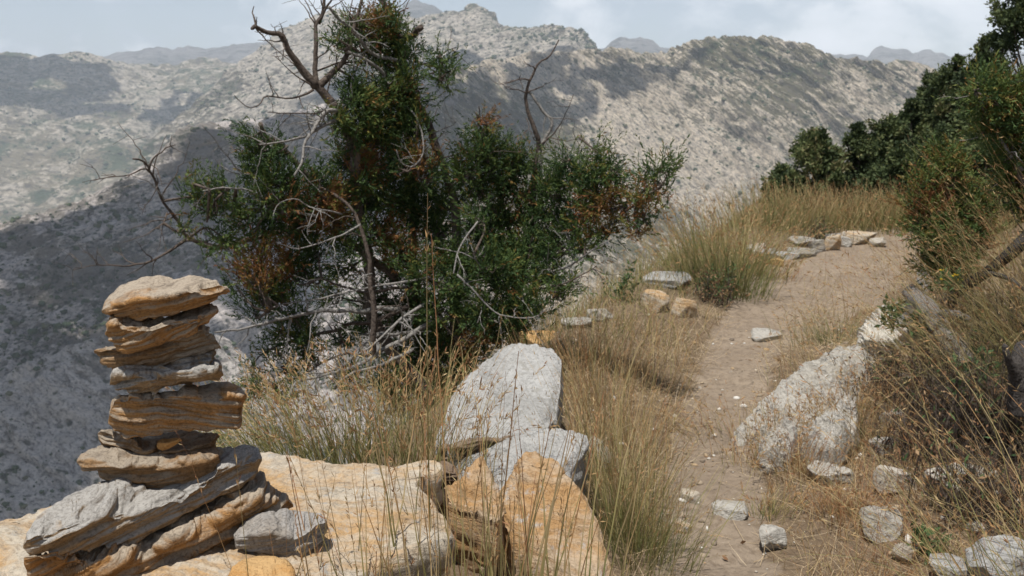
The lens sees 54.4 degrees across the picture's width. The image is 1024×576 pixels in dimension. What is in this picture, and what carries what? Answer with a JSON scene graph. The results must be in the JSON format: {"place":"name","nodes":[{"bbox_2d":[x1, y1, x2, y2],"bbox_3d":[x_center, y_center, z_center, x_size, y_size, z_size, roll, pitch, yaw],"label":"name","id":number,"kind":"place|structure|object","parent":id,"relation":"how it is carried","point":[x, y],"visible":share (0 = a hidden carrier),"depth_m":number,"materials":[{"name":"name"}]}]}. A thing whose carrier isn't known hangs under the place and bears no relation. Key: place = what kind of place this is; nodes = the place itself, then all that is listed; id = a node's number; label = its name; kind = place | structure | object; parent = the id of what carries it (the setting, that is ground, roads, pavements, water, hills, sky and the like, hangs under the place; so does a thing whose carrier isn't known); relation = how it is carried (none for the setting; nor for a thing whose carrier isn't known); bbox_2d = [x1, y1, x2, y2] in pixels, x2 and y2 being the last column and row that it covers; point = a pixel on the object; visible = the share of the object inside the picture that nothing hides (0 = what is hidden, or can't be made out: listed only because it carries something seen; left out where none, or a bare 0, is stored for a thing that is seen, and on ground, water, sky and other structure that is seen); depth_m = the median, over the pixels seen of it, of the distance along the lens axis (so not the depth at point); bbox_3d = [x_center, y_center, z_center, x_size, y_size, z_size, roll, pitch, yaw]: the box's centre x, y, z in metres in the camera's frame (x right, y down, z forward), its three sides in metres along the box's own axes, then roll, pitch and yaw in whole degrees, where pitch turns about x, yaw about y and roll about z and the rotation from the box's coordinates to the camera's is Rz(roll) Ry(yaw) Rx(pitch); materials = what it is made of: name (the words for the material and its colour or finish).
{"place":"outdoors","nodes":[
{"label":"outdoors","id":0,"kind":"place"},
{"bbox_2d":[0,51,235,222],"bbox_3d":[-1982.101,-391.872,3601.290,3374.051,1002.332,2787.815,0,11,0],"label":"mountain","id":1,"kind":"structure","parent":0,"point":[121,78],"depth_m":3168.74,"materials":[{"name":"stone"}]},
{"bbox_2d":[0,52,230,216],"bbox_3d":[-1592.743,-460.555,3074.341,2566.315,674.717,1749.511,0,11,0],"label":"distant scrub","id":2,"kind":"object","parent":1,"relation":"on","point":[90,129],"visible":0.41,"depth_m":3191.96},
{"bbox_2d":[0,332,314,520],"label":"spur","id":3,"kind":"structure","parent":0,"point":[75,426],"depth_m":614.68,"materials":[{"name":"stone"}]},
{"bbox_2d":[0,331,305,518],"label":"spur scrub","id":4,"kind":"object","parent":3,"relation":"on","point":[16,467],"visible":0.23,"depth_m":591.52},
{"bbox_2d":[0,74,468,463],"bbox_3d":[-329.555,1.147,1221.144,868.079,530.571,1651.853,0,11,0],"label":"dark spur","id":5,"kind":"structure","parent":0,"point":[36,234],"depth_m":867.39,"materials":[{"name":"stone"}]},
{"bbox_2d":[0,86,453,446],"bbox_3d":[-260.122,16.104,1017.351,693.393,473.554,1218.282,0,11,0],"label":"hillside scrub","id":6,"kind":"object","parent":5,"relation":"on","point":[66,324],"visible":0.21,"depth_m":831.10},
{"bbox_2d":[130,3,595,171],"bbox_3d":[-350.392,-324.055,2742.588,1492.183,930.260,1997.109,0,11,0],"label":"central mountain","id":7,"kind":"structure","parent":0,"point":[295,35],"depth_m":2539.92,"materials":[{"name":"stone"}]},
{"bbox_2d":[133,8,600,170],"bbox_3d":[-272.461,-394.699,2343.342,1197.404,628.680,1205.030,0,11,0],"label":"mountain scrub","id":8,"kind":"object","parent":7,"relation":"on","point":[585,34],"visible":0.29,"depth_m":2552.50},
{"bbox_2d":[0,0,1023,56],"label":"sky","id":9,"kind":"structure","parent":0,"point":[38,28],"materials":[{"name":"white"}]},
{"bbox_2d":[103,0,1023,73],"bbox_3d":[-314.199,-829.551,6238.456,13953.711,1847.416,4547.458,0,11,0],"label":"mountains","id":10,"kind":"structure","parent":0,"point":[236,54],"depth_m":5951.31,"materials":[{"name":"stone"}]},
{"bbox_2d":[399,35,936,367],"bbox_3d":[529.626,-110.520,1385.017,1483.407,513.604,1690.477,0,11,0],"label":"mountain","id":11,"kind":"structure","parent":0,"point":[672,105],"depth_m":1566.06,"materials":[{"name":"stone"}]},
{"bbox_2d":[401,36,943,322],"bbox_3d":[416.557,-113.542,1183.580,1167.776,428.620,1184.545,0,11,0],"label":"mountainside scrub","id":12,"kind":"object","parent":11,"relation":"on","point":[722,99],"visible":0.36,"depth_m":1565.60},
{"bbox_2d":[352,202,1023,575],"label":"ground","id":13,"kind":"structure","parent":0,"point":[738,382],"depth_m":4.93,"materials":[{"name":"soil"}]},
{"bbox_2d":[96,354,315,458],"bbox_3d":[-0.967,0.370,3.256,0.702,0.328,0.488,0,11,0],"label":"grass tussock","id":14,"kind":"object","parent":13,"relation":"on","point":[245,411],"depth_m":3.25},
{"bbox_2d":[0,452,454,575],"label":"bedrock","id":15,"kind":"structure","parent":13,"relation":"on","point":[274,467],"depth_m":2.22,"materials":[{"name":"stone"}]},
{"bbox_2d":[24,471,292,575],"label":"cairn slab","id":16,"kind":"object","parent":15,"relation":"on","point":[191,534],"depth_m":2.04,"materials":[{"name":"stone"}]},
{"bbox_2d":[23,444,261,554],"bbox_3d":[-0.779,0.426,2.092,0.490,0.158,0.253,-8,13,-37],"label":"cairn slab","id":17,"kind":"object","parent":16,"relation":"on","point":[118,511],"depth_m":2.00,"materials":[{"name":"stone"}]},
{"bbox_2d":[77,445,220,488],"bbox_3d":[-0.766,0.375,2.113,0.316,0.095,0.171,0,11,0],"label":"cairn stone","id":18,"kind":"object","parent":17,"relation":"on","point":[156,470],"visible":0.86,"depth_m":2.06,"materials":[{"name":"stone"}]},
{"bbox_2d":[98,429,218,454],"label":"cairn stone","id":19,"kind":"object","parent":18,"relation":"on","point":[192,440],"visible":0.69,"depth_m":2.10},
{"bbox_2d":[108,381,246,438],"bbox_3d":[-0.697,0.242,2.129,0.302,0.113,0.231,0,11,0],"label":"cairn stone","id":20,"kind":"object","parent":19,"relation":"on","point":[210,406],"visible":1,"depth_m":2.03,"materials":[{"name":"stone"}]},
{"bbox_2d":[110,350,222,396],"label":"cairn stone","id":21,"kind":"object","parent":20,"relation":"on","point":[154,380],"visible":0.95,"depth_m":2.00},
{"bbox_2d":[94,325,220,369],"bbox_3d":[-0.737,0.117,2.072,0.300,0.104,0.156,2,11,8],"label":"cairn stone","id":22,"kind":"object","parent":21,"relation":"on","point":[203,340],"visible":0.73,"depth_m":2.01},
{"bbox_2d":[105,303,218,353],"bbox_3d":[-0.709,0.074,2.023,0.217,0.088,0.198,-3,11,-18],"label":"cairn stone","id":23,"kind":"object","parent":22,"relation":"on","point":[126,335],"visible":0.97,"depth_m":1.95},
{"bbox_2d":[102,275,229,320],"bbox_3d":[-0.721,0.012,2.057,0.237,0.084,0.337,-4,12,-22],"label":"cairn stone","id":24,"kind":"object","parent":23,"relation":"on","point":[146,297],"visible":1,"depth_m":1.95,"materials":[{"name":"stone"}]},
{"bbox_2d":[228,556,295,575],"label":"orange stone","id":25,"kind":"object","parent":15,"relation":"on","point":[264,566],"visible":0.99,"depth_m":1.96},
{"bbox_2d":[234,508,327,556],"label":"grey stone","id":26,"kind":"object","parent":15,"relation":"on","point":[279,524],"visible":0.88,"depth_m":2.06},
{"bbox_2d":[175,405,549,575],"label":"tall grass","id":27,"kind":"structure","parent":15,"relation":"on","point":[317,517],"depth_m":1.97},
{"bbox_2d":[438,456,506,567],"bbox_3d":[-0.074,0.617,2.729,0.194,0.242,0.205,8,13,36],"label":"wedge rock","id":28,"kind":"object","parent":15,"relation":"on","point":[470,484],"visible":0.71,"depth_m":2.68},
{"bbox_2d":[309,353,666,575],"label":"tall grass","id":29,"kind":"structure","parent":15,"relation":"on","point":[512,521],"depth_m":2.04,"materials":[{"name":"plant"}]},
{"bbox_2d":[422,193,556,575],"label":"tall grass","id":30,"kind":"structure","parent":15,"relation":"on","point":[426,249],"depth_m":2.12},
{"bbox_2d":[361,360,786,575],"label":"tall grass","id":31,"kind":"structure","parent":15,"relation":"on","point":[529,533],"depth_m":2.17,"materials":[{"name":"plant"}]},
{"bbox_2d":[165,348,363,463],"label":"grass tussock","id":32,"kind":"object","parent":13,"relation":"on","point":[267,430],"depth_m":3.08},
{"bbox_2d":[54,0,534,431],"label":"juniper tree","id":33,"kind":"object","parent":13,"relation":"on","point":[323,208],"visible":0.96,"depth_m":5.01,"materials":[{"name":"green plant"}]},
{"bbox_2d":[167,336,468,466],"bbox_3d":[-0.648,0.361,3.060,1.022,0.400,0.726,0,11,0],"label":"grass tussock","id":34,"kind":"object","parent":13,"relation":"on","point":[319,423],"depth_m":3.06,"materials":[{"name":"plant"}]},
{"bbox_2d":[237,338,532,472],"bbox_3d":[-0.404,0.349,3.109,1.039,0.418,0.688,0,11,0],"label":"grass tussock","id":35,"kind":"object","parent":13,"relation":"on","point":[368,411],"depth_m":3.06,"materials":[{"name":"plant"}]},
{"bbox_2d":[286,333,557,471],"bbox_3d":[-0.282,0.341,3.014,0.771,0.420,0.691,-3,11,-16],"label":"grass tussock","id":36,"kind":"object","parent":13,"relation":"on","point":[422,432],"depth_m":3.02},
{"bbox_2d":[436,343,563,466],"bbox_3d":[-0.020,0.632,3.849,0.418,0.653,0.962,1,11,6],"label":"grey boulder","id":37,"kind":"object","parent":13,"relation":"on","point":[525,370],"visible":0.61,"depth_m":3.75,"materials":[{"name":"stone"}]},
{"bbox_2d":[456,428,588,494],"bbox_3d":[0.050,0.670,3.213,0.344,0.347,0.580,9,14,39],"label":"grey slab","id":38,"kind":"object","parent":13,"relation":"on","point":[528,444],"depth_m":3.21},
{"bbox_2d":[285,188,798,463],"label":"green grass","id":39,"kind":"structure","parent":13,"relation":"on","point":[611,290],"depth_m":6.53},
{"bbox_2d":[266,202,835,526],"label":"verge grass","id":40,"kind":"structure","parent":13,"relation":"on","point":[649,313],"depth_m":6.12,"materials":[{"name":"plant"}]},
{"bbox_2d":[499,451,612,575],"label":"tall slab","id":41,"kind":"object","parent":13,"relation":"on","point":[530,461],"depth_m":2.76,"materials":[{"name":"stone"}]},
{"bbox_2d":[433,40,690,353],"bbox_3d":[0.253,-0.373,5.145,1.376,1.802,0.820,4,11,19],"label":"juniper tree","id":42,"kind":"object","parent":13,"relation":"on","point":[502,267],"visible":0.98,"depth_m":5.15,"materials":[{"name":"green plant"}]},
{"bbox_2d":[498,304,665,422],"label":"grass tussock","id":43,"kind":"object","parent":13,"relation":"on","point":[594,372],"depth_m":4.79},
{"bbox_2d":[507,292,660,392],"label":"grass tussock","id":44,"kind":"object","parent":13,"relation":"on","point":[593,348],"depth_m":5.37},
{"bbox_2d":[544,313,708,469],"bbox_3d":[0.444,0.432,4.307,0.868,0.668,0.870,0,11,0],"label":"grass tussock","id":45,"kind":"object","parent":13,"relation":"on","point":[625,427],"depth_m":4.30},
{"bbox_2d":[512,373,748,555],"bbox_3d":[0.361,0.589,3.395,0.729,0.631,0.789,0,11,0],"label":"grass tussock","id":46,"kind":"object","parent":13,"relation":"on","point":[613,477],"depth_m":3.41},
{"bbox_2d":[517,321,744,522],"bbox_3d":[0.408,0.512,3.686,0.829,0.686,0.951,0,11,0],"label":"grass tussock","id":47,"kind":"object","parent":13,"relation":"on","point":[610,442],"depth_m":3.71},
{"bbox_2d":[572,311,707,404],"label":"grass tussock","id":48,"kind":"object","parent":13,"relation":"on","point":[639,373],"depth_m":5.33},
{"bbox_2d":[521,398,763,575],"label":"grass tussock","id":49,"kind":"object","parent":13,"relation":"on","point":[636,546],"depth_m":3.27,"materials":[{"name":"plant"}]},
{"bbox_2d":[630,483,727,571],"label":"grass tussock","id":50,"kind":"object","parent":13,"relation":"on","point":[670,534],"depth_m":3.36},
{"bbox_2d":[602,199,759,284],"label":"grass tussock","id":51,"kind":"object","parent":13,"relation":"on","point":[681,249],"depth_m":8.20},
{"bbox_2d":[631,383,732,446],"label":"grass tussock","id":52,"kind":"object","parent":13,"relation":"on","point":[698,419],"depth_m":4.67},
{"bbox_2d":[674,262,750,307],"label":"dead shrub","id":53,"kind":"object","parent":13,"relation":"on","point":[718,291],"visible":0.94,"depth_m":7.38,"materials":[{"name":"brown plant"}]},
{"bbox_2d":[711,500,748,520],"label":"rock","id":54,"kind":"object","parent":13,"relation":"on","point":[727,511],"visible":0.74,"depth_m":3.71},
{"bbox_2d":[623,180,842,303],"bbox_3d":[1.568,-0.411,7.958,1.902,0.975,1.908,0,11,0],"label":"grass tussock","id":55,"kind":"object","parent":13,"relation":"on","point":[726,259],"depth_m":7.75,"materials":[{"name":"plant"}]},
{"bbox_2d":[667,187,848,285],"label":"grass tussock","id":56,"kind":"object","parent":13,"relation":"on","point":[743,236],"depth_m":8.60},
{"bbox_2d":[706,413,814,476],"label":"grass tussock","id":57,"kind":"object","parent":13,"relation":"on","point":[733,439],"depth_m":4.30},
{"bbox_2d":[615,227,917,575],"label":"scattered straw","id":58,"kind":"object","parent":13,"relation":"on","point":[747,389],"visible":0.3,"depth_m":5.42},
{"bbox_2d":[695,181,842,236],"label":"grass tussock","id":59,"kind":"object","parent":13,"relation":"on","point":[777,216],"depth_m":11.01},
{"bbox_2d":[759,524,786,550],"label":"rock","id":60,"kind":"object","parent":13,"relation":"on","point":[777,534],"visible":0.93,"depth_m":3.43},
{"bbox_2d":[738,477,813,523],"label":"grass tussock","id":61,"kind":"object","parent":13,"relation":"on","point":[769,504],"depth_m":3.75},
{"bbox_2d":[716,384,835,445],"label":"grass tussock","id":62,"kind":"object","parent":13,"relation":"on","point":[767,406],"depth_m":4.61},
{"bbox_2d":[756,417,797,474],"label":"rock","id":63,"kind":"object","parent":13,"relation":"on","point":[788,425],"visible":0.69,"depth_m":4.21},
{"bbox_2d":[535,260,1023,575],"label":"fallen straw","id":64,"kind":"object","parent":13,"relation":"on","point":[754,406],"visible":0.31,"depth_m":5.05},
{"bbox_2d":[542,284,1023,575],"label":"gravel","id":65,"kind":"structure","parent":13,"relation":"on","point":[717,452],"depth_m":4.39,"materials":[{"name":"stone"}]},
{"bbox_2d":[1002,340,1023,416],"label":"stump","id":66,"kind":"object","parent":65,"relation":"on","point":[1014,361],"visible":0.97,"depth_m":3.60,"materials":[{"name":"grey wood"}]},
{"bbox_2d":[758,161,808,209],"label":"evergreen bush","id":67,"kind":"object","parent":13,"relation":"on","point":[781,172],"visible":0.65,"depth_m":13.05,"materials":[{"name":"green plant"}]},
{"bbox_2d":[712,172,860,237],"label":"grass tussock","id":68,"kind":"object","parent":13,"relation":"on","point":[763,217],"depth_m":11.03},
{"bbox_2d":[725,181,861,234],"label":"grass tussock","id":69,"kind":"object","parent":13,"relation":"on","point":[773,201],"depth_m":11.51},
{"bbox_2d":[728,414,872,486],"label":"grass tussock","id":70,"kind":"object","parent":13,"relation":"on","point":[798,458],"depth_m":4.09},
{"bbox_2d":[731,345,872,445],"bbox_3d":[1.537,0.699,4.978,0.417,0.697,1.347,9,14,40],"label":"white outcrop","id":71,"kind":"object","parent":13,"relation":"on","point":[805,371],"visible":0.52,"depth_m":4.86,"materials":[{"name":"stone"}]},
{"bbox_2d":[760,290,879,347],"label":"grass tussock","id":72,"kind":"object","parent":13,"relation":"on","point":[824,328],"depth_m":6.26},
{"bbox_2d":[747,175,894,236],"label":"grass tussock","id":73,"kind":"object","parent":13,"relation":"on","point":[821,201],"depth_m":11.57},
{"bbox_2d":[783,126,862,210],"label":"evergreen bush","id":74,"kind":"object","parent":13,"relation":"on","point":[818,154],"visible":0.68,"depth_m":13.20,"materials":[{"name":"green plant"}]},
{"bbox_2d":[800,394,859,465],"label":"white outcrop","id":75,"kind":"object","parent":13,"relation":"on","point":[824,421],"visible":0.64,"depth_m":4.24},
{"bbox_2d":[807,460,853,484],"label":"rock","id":76,"kind":"object","parent":13,"relation":"on","point":[843,477],"visible":0.45,"depth_m":3.99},
{"bbox_2d":[791,478,902,540],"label":"grass tussock","id":77,"kind":"object","parent":13,"relation":"on","point":[832,511],"depth_m":3.59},
{"bbox_2d":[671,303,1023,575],"bbox_3d":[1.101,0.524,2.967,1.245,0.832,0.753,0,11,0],"label":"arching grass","id":78,"kind":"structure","parent":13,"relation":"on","point":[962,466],"depth_m":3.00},
{"bbox_2d":[768,361,930,460],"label":"grass tussock","id":79,"kind":"object","parent":13,"relation":"on","point":[864,416],"depth_m":4.41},
{"bbox_2d":[792,355,917,422],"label":"grass tussock","id":80,"kind":"object","parent":13,"relation":"on","point":[853,394],"depth_m":4.76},
{"bbox_2d":[839,121,877,205],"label":"evergreen bush","id":81,"kind":"object","parent":13,"relation":"on","point":[858,140],"visible":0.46,"depth_m":13.76,"materials":[{"name":"green plant"}]},
{"bbox_2d":[809,186,911,235],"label":"grass tussock","id":82,"kind":"object","parent":13,"relation":"on","point":[876,213],"depth_m":11.66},
{"bbox_2d":[729,105,1023,437],"bbox_3d":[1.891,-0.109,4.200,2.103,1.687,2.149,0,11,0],"label":"arching grass","id":83,"kind":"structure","parent":13,"relation":"on","point":[999,290],"depth_m":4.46,"materials":[{"name":"plant"}]},
{"bbox_2d":[849,111,911,191],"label":"evergreen bush","id":84,"kind":"object","parent":13,"relation":"on","point":[891,128],"visible":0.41,"depth_m":13.65,"materials":[{"name":"green plant"}]},
{"bbox_2d":[823,331,939,407],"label":"dead shrub","id":85,"kind":"object","parent":13,"relation":"on","point":[891,369],"visible":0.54,"depth_m":4.87,"materials":[{"name":"brown plant"}]},
{"bbox_2d":[859,505,903,543],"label":"rock","id":86,"kind":"object","parent":13,"relation":"on","point":[889,518],"visible":0.66,"depth_m":3.46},
{"bbox_2d":[852,138,916,216],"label":"evergreen bush","id":87,"kind":"object","parent":13,"relation":"on","point":[896,157],"visible":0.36,"depth_m":12.84,"materials":[{"name":"green plant"}]},
{"bbox_2d":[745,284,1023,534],"bbox_3d":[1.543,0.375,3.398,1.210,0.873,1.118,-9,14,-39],"label":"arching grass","id":88,"kind":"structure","parent":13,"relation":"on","point":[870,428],"depth_m":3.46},
{"bbox_2d":[757,304,1023,575],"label":"dry grass","id":89,"kind":"structure","parent":13,"relation":"on","point":[856,544],"depth_m":3.45,"materials":[{"name":"plant"}]},
{"bbox_2d":[758,310,1023,575],"bbox_3d":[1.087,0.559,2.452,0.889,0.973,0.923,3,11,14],"label":"arching grass","id":90,"kind":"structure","parent":13,"relation":"on","point":[963,535],"depth_m":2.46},
{"bbox_2d":[856,300,934,360],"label":"lichen boulder","id":91,"kind":"object","parent":13,"relation":"on","point":[870,328],"visible":0.28,"depth_m":5.35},
{"bbox_2d":[873,465,917,493],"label":"rock","id":92,"kind":"object","parent":13,"relation":"on","point":[883,476],"visible":0.54,"depth_m":3.77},
{"bbox_2d":[779,196,1023,373],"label":"thin dry grass","id":93,"kind":"structure","parent":13,"relation":"on","point":[825,263],"depth_m":6.85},
{"bbox_2d":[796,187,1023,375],"bbox_3d":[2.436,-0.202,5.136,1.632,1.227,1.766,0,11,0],"label":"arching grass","id":94,"kind":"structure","parent":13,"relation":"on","point":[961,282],"depth_m":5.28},
{"bbox_2d":[897,95,936,152],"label":"evergreen bush","id":95,"kind":"object","parent":13,"relation":"on","point":[912,105],"visible":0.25,"depth_m":14.74,"materials":[{"name":"green plant"}]},
{"bbox_2d":[838,384,997,474],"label":"dead shrub","id":96,"kind":"object","parent":13,"relation":"on","point":[916,436],"visible":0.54,"depth_m":4.01,"materials":[{"name":"brown plant"}]},
{"bbox_2d":[832,314,1017,429],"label":"dead shrub","id":97,"kind":"object","parent":13,"relation":"on","point":[926,381],"visible":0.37,"depth_m":4.40,"materials":[{"name":"brown plant"}]},
{"bbox_2d":[895,124,954,198],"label":"evergreen bush","id":98,"kind":"object","parent":13,"relation":"on","point":[939,132],"visible":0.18,"depth_m":12.33,"materials":[{"name":"green plant"}]},
{"bbox_2d":[903,515,954,564],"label":"herb plant","id":99,"kind":"object","parent":13,"relation":"on","point":[918,533],"visible":0.61,"depth_m":3.28,"materials":[{"name":"green plant"}]},
{"bbox_2d":[902,284,977,382],"bbox_3d":[2.152,0.235,4.934,0.190,0.375,0.809,0,11,0],"label":"log","id":100,"kind":"object","parent":13,"relation":"on","point":[930,308],"visible":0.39,"depth_m":4.94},
{"bbox_2d":[858,414,1023,534],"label":"dead shrub","id":101,"kind":"object","parent":13,"relation":"on","point":[987,483],"visible":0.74,"depth_m":3.43,"materials":[{"name":"brown plant"}]},
{"bbox_2d":[913,53,970,137],"bbox_3d":[6.540,-2.435,14.798,1.259,2.075,1.256,8,13,35],"label":"hillside tree","id":102,"kind":"object","parent":13,"relation":"on","point":[934,111],"visible":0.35,"depth_m":14.65,"materials":[{"name":"green plant"}]},
{"bbox_2d":[880,130,1011,293],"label":"juniper bush","id":103,"kind":"object","parent":13,"relation":"on","point":[927,183],"visible":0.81,"depth_m":5.22,"materials":[{"name":"green plant"}]},
{"bbox_2d":[913,87,978,150],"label":"evergreen bush","id":104,"kind":"object","parent":13,"relation":"on","point":[957,123],"visible":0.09,"depth_m":12.70,"materials":[{"name":"green plant"}]},
{"bbox_2d":[928,553,975,575],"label":"rock","id":105,"kind":"object","parent":13,"relation":"on","point":[962,566],"visible":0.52,"depth_m":3.06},
{"bbox_2d":[897,328,1023,461],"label":"dead shrub","id":106,"kind":"object","parent":13,"relation":"on","point":[975,406],"visible":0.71,"depth_m":3.88,"materials":[{"name":"brown plant"}]},
{"bbox_2d":[925,259,1023,361],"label":"dead shrub","id":107,"kind":"object","parent":13,"relation":"on","point":[1016,324],"visible":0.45,"depth_m":4.65,"materials":[{"name":"brown plant"}]},
{"bbox_2d":[947,345,1002,400],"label":"herb plant","id":108,"kind":"object","parent":13,"relation":"on","point":[965,367],"visible":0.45,"depth_m":4.16,"materials":[{"name":"green plant"}]},
{"bbox_2d":[936,31,1014,124],"bbox_3d":[6.687,-2.537,14.320,1.312,2.303,1.284,7,13,34],"label":"hillside tree","id":109,"kind":"object","parent":13,"relation":"on","point":[960,79],"visible":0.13,"depth_m":14.12,"materials":[{"name":"green plant"}]},
{"bbox_2d":[932,115,1021,236],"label":"evergreen bush","id":110,"kind":"object","parent":13,"relation":"on","point":[976,147],"visible":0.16,"depth_m":9.33,"materials":[{"name":"green plant"}]},
{"bbox_2d":[932,46,1023,232],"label":"juniper bush","id":111,"kind":"object","parent":13,"relation":"on","point":[998,101],"visible":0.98,"depth_m":4.52,"materials":[{"name":"green plant"}]},
{"bbox_2d":[948,231,1023,299],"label":"dead bough","id":112,"kind":"object","parent":13,"relation":"on","point":[1004,257],"visible":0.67,"depth_m":4.69,"materials":[{"name":"brown wood"}]},
{"bbox_2d":[965,534,1023,575],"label":"rock","id":113,"kind":"object","parent":13,"relation":"on","point":[1005,556],"visible":0.73,"depth_m":2.99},
{"bbox_2d":[980,0,1023,81],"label":"hillside tree","id":114,"kind":"object","parent":13,"relation":"on","point":[1009,21],"visible":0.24,"depth_m":12.65,"materials":[{"name":"green plant"}]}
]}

